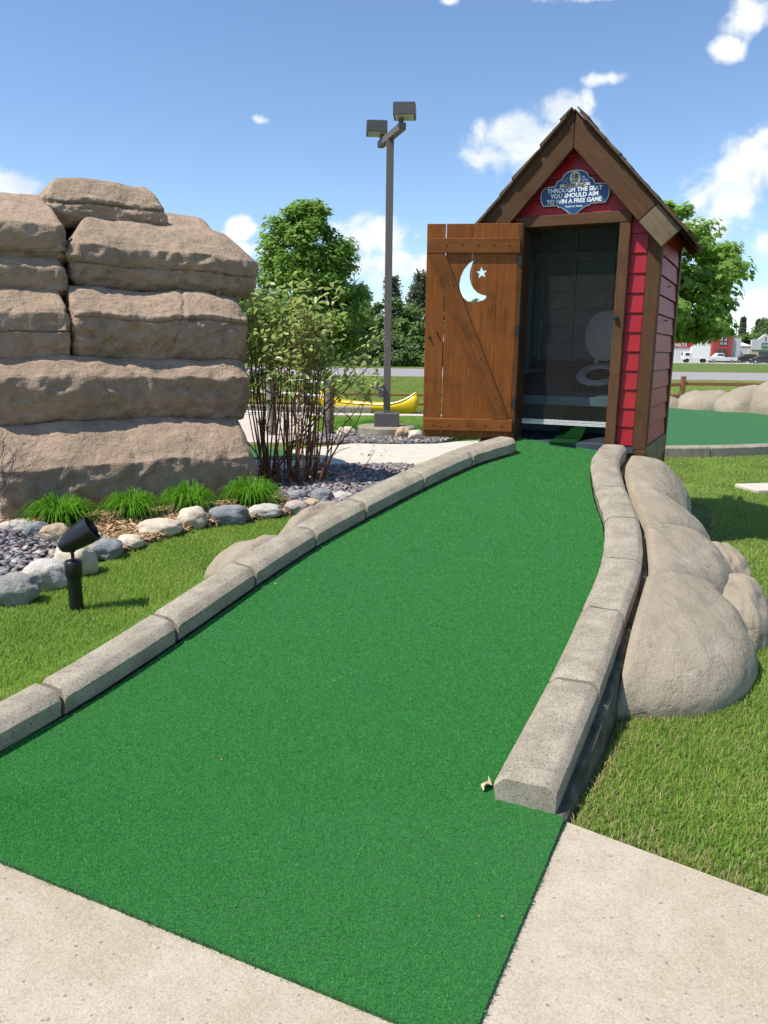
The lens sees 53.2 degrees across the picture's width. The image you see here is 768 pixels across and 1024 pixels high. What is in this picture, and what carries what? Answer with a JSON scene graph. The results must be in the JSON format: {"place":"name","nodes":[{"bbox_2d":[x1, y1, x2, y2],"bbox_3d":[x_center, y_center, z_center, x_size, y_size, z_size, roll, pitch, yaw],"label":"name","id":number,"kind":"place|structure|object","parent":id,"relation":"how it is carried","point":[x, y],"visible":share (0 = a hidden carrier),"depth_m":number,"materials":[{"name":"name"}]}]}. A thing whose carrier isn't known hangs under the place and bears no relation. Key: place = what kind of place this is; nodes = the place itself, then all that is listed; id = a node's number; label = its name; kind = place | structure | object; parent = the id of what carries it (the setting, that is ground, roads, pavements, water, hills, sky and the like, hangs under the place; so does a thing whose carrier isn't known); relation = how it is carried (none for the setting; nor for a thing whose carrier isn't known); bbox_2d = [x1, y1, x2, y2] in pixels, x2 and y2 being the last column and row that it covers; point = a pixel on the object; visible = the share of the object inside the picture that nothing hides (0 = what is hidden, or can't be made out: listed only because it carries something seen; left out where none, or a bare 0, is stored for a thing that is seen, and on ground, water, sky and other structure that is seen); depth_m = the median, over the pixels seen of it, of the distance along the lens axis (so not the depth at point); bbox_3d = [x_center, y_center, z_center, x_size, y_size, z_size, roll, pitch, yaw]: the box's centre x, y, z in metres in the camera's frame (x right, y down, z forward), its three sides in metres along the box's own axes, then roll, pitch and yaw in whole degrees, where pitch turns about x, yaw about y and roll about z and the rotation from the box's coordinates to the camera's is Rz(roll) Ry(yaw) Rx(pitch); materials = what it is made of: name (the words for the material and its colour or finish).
{"place":"outdoors","nodes":[
{"label":"outdoors","id":0,"kind":"place"},
{"bbox_2d":[9,490,103,527],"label":"ornamental grass","id":1,"kind":"object","parent":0,"point":[58,510],"depth_m":6.90,"materials":[{"name":"plant"}]},
{"bbox_2d":[95,484,165,520],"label":"ornamental grass","id":2,"kind":"object","parent":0,"point":[131,504],"depth_m":7.17,"materials":[{"name":"plant"}]},
{"bbox_2d":[154,478,219,511],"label":"ornamental grass","id":3,"kind":"object","parent":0,"point":[182,495],"depth_m":7.55,"materials":[{"name":"plant"}]},
{"bbox_2d":[214,472,288,507],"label":"ornamental grass","id":4,"kind":"object","parent":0,"point":[248,491],"depth_m":7.83,"materials":[{"name":"plant"}]},
{"bbox_2d":[238,414,312,443],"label":"path","id":5,"kind":"structure","parent":0,"point":[244,422],"depth_m":15.67,"materials":[{"name":"beige concrete"}]},
{"bbox_2d":[267,380,275,434],"bbox_3d":[-2.126,-1.965,14.512,0.170,1.070,0.166,1,12,0],"label":"wooden post","id":6,"kind":"object","parent":5,"relation":"on","point":[268,410],"visible":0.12,"depth_m":14.46,"materials":[{"name":"grey wood"}]},
{"bbox_2d":[245,412,441,416],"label":"path","id":7,"kind":"structure","parent":0,"point":[363,414],"depth_m":20.14,"materials":[{"name":"concrete"}]},
{"bbox_2d":[248,374,467,410],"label":"lawn grass","id":8,"kind":"structure","parent":0,"point":[399,383],"depth_m":41.45,"materials":[{"name":"plant"}]},
{"bbox_2d":[254,439,479,471],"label":"path","id":9,"kind":"structure","parent":0,"point":[405,453],"depth_m":12.28,"materials":[{"name":"concrete"}]},
{"bbox_2d":[292,414,441,432],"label":"lawn grass","id":10,"kind":"structure","parent":0,"point":[412,418],"depth_m":18.17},
{"bbox_2d":[0,356,767,893],"bbox_3d":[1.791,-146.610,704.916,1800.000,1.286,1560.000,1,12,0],"label":"ground","id":11,"kind":"structure","parent":0,"point":[700,512],"depth_m":3.25,"materials":[{"name":"plant"}]},
{"bbox_2d":[0,571,40,606],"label":"stone","id":12,"kind":"object","parent":11,"relation":"on","point":[19,588],"visible":0.97,"depth_m":4.86,"materials":[{"name":"stone"}]},
{"bbox_2d":[0,522,58,606],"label":"gravel bed","id":13,"kind":"object","parent":11,"relation":"on","point":[19,552],"visible":0.48,"depth_m":6.05,"materials":[{"name":"gravel"}]},
{"bbox_2d":[0,519,34,532],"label":"stone","id":14,"kind":"object","parent":13,"relation":"on","point":[16,525],"visible":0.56,"depth_m":6.69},
{"bbox_2d":[0,417,61,536],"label":"bare bush","id":15,"kind":"object","parent":13,"relation":"on","point":[1,468],"visible":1,"depth_m":6.28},
{"bbox_2d":[23,521,48,537],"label":"stone","id":16,"kind":"object","parent":13,"relation":"on","point":[32,528],"visible":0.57,"depth_m":6.53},
{"bbox_2d":[39,523,67,543],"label":"stone","id":17,"kind":"object","parent":13,"relation":"on","point":[52,532],"visible":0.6,"depth_m":6.35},
{"bbox_2d":[22,558,66,592],"bbox_3d":[-2.303,0.434,5.248,0.321,0.236,0.235,-5,13,-23],"label":"stone","id":18,"kind":"object","parent":11,"relation":"on","point":[48,574],"visible":0.59,"depth_m":5.17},
{"bbox_2d":[53,545,98,575],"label":"stone","id":19,"kind":"object","parent":11,"relation":"on","point":[87,555],"visible":0.52,"depth_m":5.50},
{"bbox_2d":[0,178,258,521],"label":"rock formation","id":20,"kind":"object","parent":11,"relation":"on","point":[124,333],"visible":0.96,"depth_m":7.94,"materials":[{"name":"stone"}]},
{"bbox_2d":[0,515,292,701],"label":"lawn grass","id":21,"kind":"structure","parent":11,"relation":"on","point":[58,661],"depth_m":4.92,"materials":[{"name":"plant"}]},
{"bbox_2d":[57,516,100,612],"bbox_3d":[-1.887,0.339,4.793,0.254,0.636,0.174,1,12,0],"label":"spotlight","id":22,"kind":"object","parent":21,"relation":"on","point":[83,532],"visible":0.98,"depth_m":4.73,"materials":[{"name":"black metal"}]},
{"bbox_2d":[0,480,294,552],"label":"mulch bed","id":23,"kind":"object","parent":11,"relation":"on","point":[113,525],"visible":0.27,"depth_m":7.15,"materials":[{"name":"wood"}]},
{"bbox_2d":[91,537,122,560],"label":"stone","id":24,"kind":"object","parent":23,"relation":"on","point":[105,548],"visible":0.82,"depth_m":5.93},
{"bbox_2d":[117,534,143,549],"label":"stone","id":25,"kind":"object","parent":23,"relation":"on","point":[134,541],"visible":0.73,"depth_m":6.24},
{"bbox_2d":[136,518,182,538],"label":"stone","id":26,"kind":"object","parent":23,"relation":"on","point":[169,526],"visible":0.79,"depth_m":6.65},
{"bbox_2d":[176,506,207,529],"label":"stone","id":27,"kind":"object","parent":23,"relation":"on","point":[195,517],"visible":0.8,"depth_m":6.96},
{"bbox_2d":[209,505,248,525],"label":"stone","id":28,"kind":"object","parent":23,"relation":"on","point":[235,514],"visible":0.91,"depth_m":7.15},
{"bbox_2d":[248,503,281,518],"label":"stone","id":29,"kind":"object","parent":23,"relation":"on","point":[271,510],"visible":0.91,"depth_m":7.43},
{"bbox_2d":[0,863,392,1023],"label":"walkway","id":30,"kind":"structure","parent":11,"relation":"on","point":[67,957],"depth_m":1.99,"materials":[{"name":"concrete"}]},
{"bbox_2d":[204,535,277,578],"bbox_3d":[-0.801,0.505,5.041,0.878,0.714,0.404,-11,16,-43],"label":"boulder","id":31,"kind":"object","parent":11,"relation":"on","point":[234,552],"visible":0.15,"depth_m":4.82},
{"bbox_2d":[0,436,515,750],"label":"kerb","id":32,"kind":"structure","parent":11,"relation":"on","point":[85,679],"depth_m":3.86,"materials":[{"name":"concrete"}]},
{"bbox_2d":[245,377,323,415],"bbox_3d":[-2.688,-2.840,19.048,2.565,1.029,0.194,1,12,2],"label":"pipe railing","id":33,"kind":"object","parent":11,"relation":"on","point":[285,393],"visible":0.16,"depth_m":19.05,"materials":[{"name":"white metal"}]},
{"bbox_2d":[250,449,320,459],"bbox_3d":[-1.815,-0.866,11.881,1.750,0.072,1.200,1,12,0],"label":"putting green","id":34,"kind":"object","parent":11,"relation":"on","point":[280,452],"visible":0.13,"depth_m":11.72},
{"bbox_2d":[0,437,603,1023],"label":"putting green","id":35,"kind":"object","parent":11,"relation":"on","point":[474,997],"visible":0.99,"depth_m":2.85,"materials":[{"name":"carpet"}]},
{"bbox_2d":[0,820,565,1023],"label":"turf fringe","id":36,"kind":"object","parent":35,"relation":"attached to","point":[503,972],"visible":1,"depth_m":2.11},
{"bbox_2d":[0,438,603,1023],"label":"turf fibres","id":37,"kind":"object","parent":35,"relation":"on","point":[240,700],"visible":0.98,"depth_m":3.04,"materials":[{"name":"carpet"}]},
{"bbox_2d":[481,776,491,789],"bbox_3d":[0.373,0.985,2.788,0.057,0.034,0.035,-7,14,-32],"label":"dry leaf","id":38,"kind":"object","parent":35,"relation":"on","point":[484,784],"visible":1,"depth_m":2.79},
{"bbox_2d":[240,197,374,404],"bbox_3d":[-2.840,-7.216,27.379,5.128,7.647,4.840,-4,13,-22],"label":"maple tree","id":39,"kind":"object","parent":11,"relation":"on","point":[303,227],"visible":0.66,"depth_m":26.47,"materials":[{"name":"green plant"}]},
{"bbox_2d":[279,501,338,533],"bbox_3d":[-0.472,0.376,5.697,0.384,0.899,0.848,10,15,39],"label":"boulder","id":40,"kind":"object","parent":11,"relation":"on","point":[304,515],"visible":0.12,"depth_m":5.48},
{"bbox_2d":[247,405,370,412],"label":"kerb","id":41,"kind":"structure","parent":11,"relation":"on","point":[365,409],"depth_m":22.71,"materials":[{"name":"concrete"}]},
{"bbox_2d":[258,462,414,506],"bbox_3d":[-0.308,-0.263,8.964,2.622,0.131,4.090,1,12,0],"label":"gravel bed","id":42,"kind":"object","parent":11,"relation":"on","point":[368,475],"visible":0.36,"depth_m":9.55,"materials":[{"name":"gravel"}]},
{"bbox_2d":[283,499,308,514],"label":"stone","id":43,"kind":"object","parent":42,"relation":"on","point":[295,507],"visible":0.76,"depth_m":7.62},
{"bbox_2d":[286,489,307,499],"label":"stone","id":44,"kind":"object","parent":42,"relation":"on","point":[296,494],"visible":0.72,"depth_m":8.25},
{"bbox_2d":[216,263,386,485],"bbox_3d":[-0.952,-1.585,9.063,2.009,2.616,1.276,1,12,0],"label":"shrub","id":45,"kind":"object","parent":42,"relation":"on","point":[303,340],"visible":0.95,"depth_m":9.09,"materials":[{"name":"green plant"}]},
{"bbox_2d":[306,498,319,505],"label":"stone","id":46,"kind":"object","parent":42,"relation":"on","point":[311,501],"visible":0.45,"depth_m":7.88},
{"bbox_2d":[311,488,332,500],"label":"stone","id":47,"kind":"object","parent":42,"relation":"on","point":[321,493],"visible":0.67,"depth_m":8.19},
{"bbox_2d":[333,491,352,498],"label":"stone","id":48,"kind":"object","parent":42,"relation":"on","point":[339,494],"visible":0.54,"depth_m":8.26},
{"bbox_2d":[414,461,423,465],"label":"stone","id":49,"kind":"object","parent":42,"relation":"on","point":[416,463],"visible":0.28,"depth_m":10.64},
{"bbox_2d":[334,416,373,430],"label":"ornamental grass","id":50,"kind":"object","parent":11,"relation":"on","point":[353,422],"depth_m":15.56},
{"bbox_2d":[248,389,467,404],"bbox_3d":[-2.089,-4.834,32.431,14.682,1.233,0.132,0,12,-1],"label":"rail fence","id":51,"kind":"object","parent":11,"relation":"on","point":[302,402],"visible":0.15,"depth_m":32.41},
{"bbox_2d":[342,305,374,359],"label":"leafy tree","id":52,"kind":"object","parent":11,"relation":"on","point":[373,325],"visible":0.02,"depth_m":86.71,"materials":[{"name":"green plant"}]},
{"bbox_2d":[342,338,383,366],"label":"leafy tree","id":53,"kind":"object","parent":11,"relation":"on","point":[369,360],"visible":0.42,"depth_m":79.06,"materials":[{"name":"green plant"}]},
{"bbox_2d":[356,281,372,328],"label":"pine tree","id":54,"kind":"object","parent":11,"relation":"on","point":[363,284],"visible":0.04,"depth_m":99.95,"materials":[{"name":"green plant"}]},
{"bbox_2d":[318,391,417,413],"bbox_3d":[-0.575,-3.671,25.390,3.754,0.705,0.859,7,13,26],"label":"canoe","id":55,"kind":"object","parent":11,"relation":"on","point":[408,405],"visible":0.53,"depth_m":24.69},
{"bbox_2d":[354,301,395,361],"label":"leafy tree","id":56,"kind":"object","parent":11,"relation":"on","point":[376,310],"visible":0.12,"depth_m":86.78,"materials":[{"name":"green plant"}]},
{"bbox_2d":[305,429,454,444],"bbox_3d":[-0.030,-1.415,14.468,2.718,0.122,2.353,1,12,0],"label":"gravel bed","id":57,"kind":"object","parent":11,"relation":"on","point":[364,439],"visible":0.55,"depth_m":13.77,"materials":[{"name":"gravel"}]},
{"bbox_2d":[324,380,332,433],"bbox_3d":[-1.056,-1.973,14.610,0.170,1.070,0.166,1,12,0],"label":"wooden post","id":58,"kind":"object","parent":57,"relation":"on","point":[327,413],"visible":0.4,"depth_m":14.55,"materials":[{"name":"grey wood"}]},
{"bbox_2d":[336,426,355,437],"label":"stone","id":59,"kind":"object","parent":57,"relation":"on","point":[346,429],"visible":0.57,"depth_m":14.30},
{"bbox_2d":[358,101,415,435],"bbox_3d":[0.082,-4.229,14.242,1.120,5.805,1.508,1,12,0],"label":"lamp post","id":60,"kind":"object","parent":57,"relation":"on","point":[386,421],"visible":0.83,"depth_m":14.20,"materials":[{"name":"grey metal"}]},
{"bbox_2d":[395,426,409,438],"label":"stone","id":61,"kind":"object","parent":57,"relation":"on","point":[402,431],"visible":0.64,"depth_m":14.26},
{"bbox_2d":[408,430,422,439],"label":"stone","id":62,"kind":"object","parent":57,"relation":"on","point":[414,434],"visible":0.73,"depth_m":13.92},
{"bbox_2d":[410,423,440,434],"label":"ornamental grass","id":63,"kind":"object","parent":57,"relation":"on","point":[420,427],"depth_m":14.88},
{"bbox_2d":[358,416,406,423],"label":"ornamental grass","id":64,"kind":"object","parent":11,"relation":"on","point":[370,420],"depth_m":16.01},
{"bbox_2d":[380,275,403,330],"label":"pine tree","id":65,"kind":"object","parent":11,"relation":"on","point":[396,285],"visible":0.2,"depth_m":94.08,"materials":[{"name":"green plant"}]},
{"bbox_2d":[371,296,421,357],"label":"leafy tree","id":66,"kind":"object","parent":11,"relation":"on","point":[396,303],"visible":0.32,"depth_m":84.32,"materials":[{"name":"green plant"}]},
{"bbox_2d":[378,336,419,365],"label":"leafy tree","id":67,"kind":"object","parent":11,"relation":"on","point":[398,354],"visible":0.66,"depth_m":79.97,"materials":[{"name":"green plant"}]},
{"bbox_2d":[402,269,425,316],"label":"pine tree","id":68,"kind":"object","parent":11,"relation":"on","point":[417,292],"visible":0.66,"depth_m":91.85,"materials":[{"name":"green plant"}]},
{"bbox_2d":[393,306,443,358],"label":"leafy tree","id":69,"kind":"object","parent":11,"relation":"on","point":[418,329],"visible":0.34,"depth_m":83.53,"materials":[{"name":"green plant"}]},
{"bbox_2d":[396,335,442,366],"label":"leafy tree","id":70,"kind":"object","parent":11,"relation":"on","point":[417,342],"visible":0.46,"depth_m":80.46,"materials":[{"name":"green plant"}]},
{"bbox_2d":[420,308,444,332],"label":"leafy tree","id":71,"kind":"object","parent":11,"relation":"on","point":[423,310],"visible":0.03,"depth_m":88.93,"materials":[{"name":"green plant"}]},
{"bbox_2d":[446,437,476,439],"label":"ornamental grass","id":72,"kind":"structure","parent":11,"relation":"on","point":[464,438],"depth_m":14.27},
{"bbox_2d":[423,106,703,490],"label":"outhouse","id":73,"kind":"structure","parent":11,"relation":"on","point":[563,332],"depth_m":6.39,"materials":[{"name":"red paint"}]},
{"bbox_2d":[423,223,523,438],"bbox_3d":[0.712,-1.496,6.426,0.856,1.747,0.060,2,12,6],"label":"door","id":74,"kind":"structure","parent":73,"relation":"in","point":[488,410],"depth_m":6.41,"materials":[{"name":"brown wood"}]},
{"bbox_2d":[540,169,610,213],"bbox_3d":[1.509,-2.526,6.066,0.552,0.338,0.034,7,13,26],"label":"hole sign","id":75,"kind":"object","parent":73,"relation":"attached to","point":[575,191],"visible":1,"depth_m":6.05,"materials":[{"name":"blue"}]},
{"bbox_2d":[494,444,647,823],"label":"kerb","id":76,"kind":"structure","parent":11,"relation":"on","point":[553,760],"depth_m":3.29,"materials":[{"name":"concrete"}]},
{"bbox_2d":[480,822,767,1023],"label":"walkway","id":77,"kind":"structure","parent":11,"relation":"on","point":[612,931],"depth_m":2.12,"materials":[{"name":"concrete"}]},
{"bbox_2d":[624,456,690,512],"bbox_3d":[2.119,0.053,5.934,0.556,0.899,1.116,4,12,17],"label":"boulder","id":78,"kind":"object","parent":11,"relation":"on","point":[642,472],"visible":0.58,"depth_m":5.82,"materials":[{"name":"stone"}]},
{"bbox_2d":[630,489,710,540],"bbox_3d":[1.986,0.249,5.345,0.947,0.756,0.540,-4,13,-22],"label":"boulder","id":79,"kind":"object","parent":11,"relation":"on","point":[651,505],"visible":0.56,"depth_m":5.16,"materials":[{"name":"stone"}]},
{"bbox_2d":[669,396,678,407],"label":"boulder","id":80,"kind":"object","parent":11,"relation":"on","point":[673,403],"visible":0.03,"depth_m":19.25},
{"bbox_2d":[617,572,757,719],"bbox_3d":[1.608,0.661,3.937,0.590,0.520,1.379,6,13,24],"label":"boulder","id":81,"kind":"object","parent":11,"relation":"on","point":[691,648],"visible":0.97,"depth_m":3.64,"materials":[{"name":"stone"}]},
{"bbox_2d":[643,522,731,593],"bbox_3d":[1.878,0.442,4.681,0.604,0.649,1.223,4,12,16],"label":"boulder","id":82,"kind":"object","parent":11,"relation":"on","point":[679,549],"visible":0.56,"depth_m":4.60,"materials":[{"name":"stone"}]},
{"bbox_2d":[678,390,727,409],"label":"boulder","id":83,"kind":"object","parent":11,"relation":"on","point":[698,400],"visible":0.27,"depth_m":18.96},
{"bbox_2d":[663,200,758,345],"bbox_3d":[9.252,-6.983,25.861,5.755,6.692,6.237,1,12,0],"label":"maple tree","id":84,"kind":"object","parent":11,"relation":"on","point":[712,276],"visible":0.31,"depth_m":24.18,"materials":[{"name":"green plant"}]},
{"bbox_2d":[670,376,761,397],"bbox_3d":[13.377,-3.409,22.977,14.778,1.186,0.134,1,12,2],"label":"rail fence","id":85,"kind":"object","parent":11,"relation":"on","point":[683,383],"visible":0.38,"depth_m":23.02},
{"bbox_2d":[665,443,767,457],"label":"kerb","id":86,"kind":"structure","parent":11,"relation":"on","point":[679,451],"depth_m":12.34,"materials":[{"name":"concrete"}]},
{"bbox_2d":[666,408,767,445],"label":"putting green","id":87,"kind":"object","parent":11,"relation":"on","point":[696,427],"visible":0.25,"depth_m":15.41,"materials":[{"name":"carpet"}]},
{"bbox_2d":[673,362,767,363],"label":"parking lot","id":88,"kind":"structure","parent":11,"relation":"on","point":[720,363],"depth_m":146.11,"materials":[{"name":"asphalt"}]},
{"bbox_2d":[681,347,709,362],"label":"box truck","id":89,"kind":"object","parent":88,"relation":"on","point":[702,354],"visible":1,"depth_m":146.74,"materials":[{"name":"white paint"}]},
{"bbox_2d":[673,336,741,362],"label":"auto shop","id":90,"kind":"structure","parent":88,"relation":"on","point":[729,347],"depth_m":157.62,"materials":[{"name":"white metal"}]},
{"bbox_2d":[719,337,727,344],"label":"upper window","id":91,"kind":"structure","parent":90,"relation":"in","point":[725,342],"depth_m":156.88,"materials":[{"name":"grey glass"}]},
{"bbox_2d":[706,353,737,362],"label":"pickup truck","id":92,"kind":"object","parent":88,"relation":"on","point":[717,357],"visible":0.9,"depth_m":150.98,"materials":[{"name":"white paint"}]},
{"bbox_2d":[734,354,756,362],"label":"parked car","id":93,"kind":"object","parent":88,"relation":"on","point":[745,357],"visible":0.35,"depth_m":154.89,"materials":[{"name":"paint"}]},
{"bbox_2d":[740,334,767,362],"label":"garden shop","id":94,"kind":"structure","parent":88,"relation":"on","point":[758,346],"depth_m":159.60,"materials":[{"name":"white metal"}]},
{"bbox_2d":[750,354,767,363],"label":"parked car","id":95,"kind":"object","parent":88,"relation":"on","point":[761,358],"visible":1,"depth_m":144.32,"materials":[{"name":"paint"}]},
{"bbox_2d":[711,541,751,576],"bbox_3d":[2.492,0.482,5.721,0.364,0.520,0.587,1,12,0],"label":"boulder","id":96,"kind":"object","parent":11,"relation":"on","point":[735,558],"visible":0.2,"depth_m":5.50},
{"bbox_2d":[714,385,758,411],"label":"boulder","id":97,"kind":"object","parent":11,"relation":"on","point":[738,399],"visible":0.23,"depth_m":18.50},
{"bbox_2d":[738,316,746,334],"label":"spruce tree","id":98,"kind":"object","parent":11,"relation":"on","point":[743,325],"visible":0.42,"depth_m":189.94,"materials":[{"name":"green plant"}]},
{"bbox_2d":[722,573,767,651],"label":"boulder","id":99,"kind":"object","parent":11,"relation":"on","point":[744,594],"visible":0.37,"depth_m":4.38,"materials":[{"name":"stone"}]},
{"bbox_2d":[737,332,764,350],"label":"leafy tree","id":100,"kind":"object","parent":11,"relation":"on","point":[746,338],"visible":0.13,"depth_m":179.19,"materials":[{"name":"green plant"}]},
{"bbox_2d":[735,483,767,493],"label":"paving slab","id":101,"kind":"structure","parent":11,"relation":"on","point":[759,487],"depth_m":9.32,"materials":[{"name":"concrete"}]},
{"bbox_2d":[747,317,767,333],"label":"leafy tree","id":102,"kind":"object","parent":11,"relation":"on","point":[763,321],"visible":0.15,"depth_m":198.44,"materials":[{"name":"green plant"}]},
{"bbox_2d":[754,318,761,331],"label":"spruce tree","id":103,"kind":"object","parent":11,"relation":"on","point":[756,322],"visible":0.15,"depth_m":199.62,"materials":[{"name":"green plant"}]},
{"bbox_2d":[749,381,767,414],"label":"boulder","id":104,"kind":"object","parent":11,"relation":"on","point":[759,403],"visible":0.23,"depth_m":18.20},
{"bbox_2d":[751,321,767,335],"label":"leafy tree","id":105,"kind":"object","parent":11,"relation":"on","point":[764,329],"visible":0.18,"depth_m":187.25,"materials":[{"name":"green plant"}]},
{"bbox_2d":[0,0,767,336],"label":"sky","id":106,"kind":"structure","parent":0,"point":[231,113],"materials":[{"name":"blue"}]},
{"bbox_2d":[245,367,767,380],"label":"road","id":107,"kind":"structure","parent":0,"point":[716,376],"depth_m":57.73,"materials":[{"name":"asphalt"}]},
{"bbox_2d":[569,454,767,895],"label":"lawn grass","id":108,"kind":"structure","parent":0,"point":[722,498],"depth_m":3.09,"materials":[{"name":"plant"}]},
{"bbox_2d":[670,379,767,393],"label":"lawn grass","id":109,"kind":"structure","parent":0,"point":[676,389],"depth_m":37.54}
]}

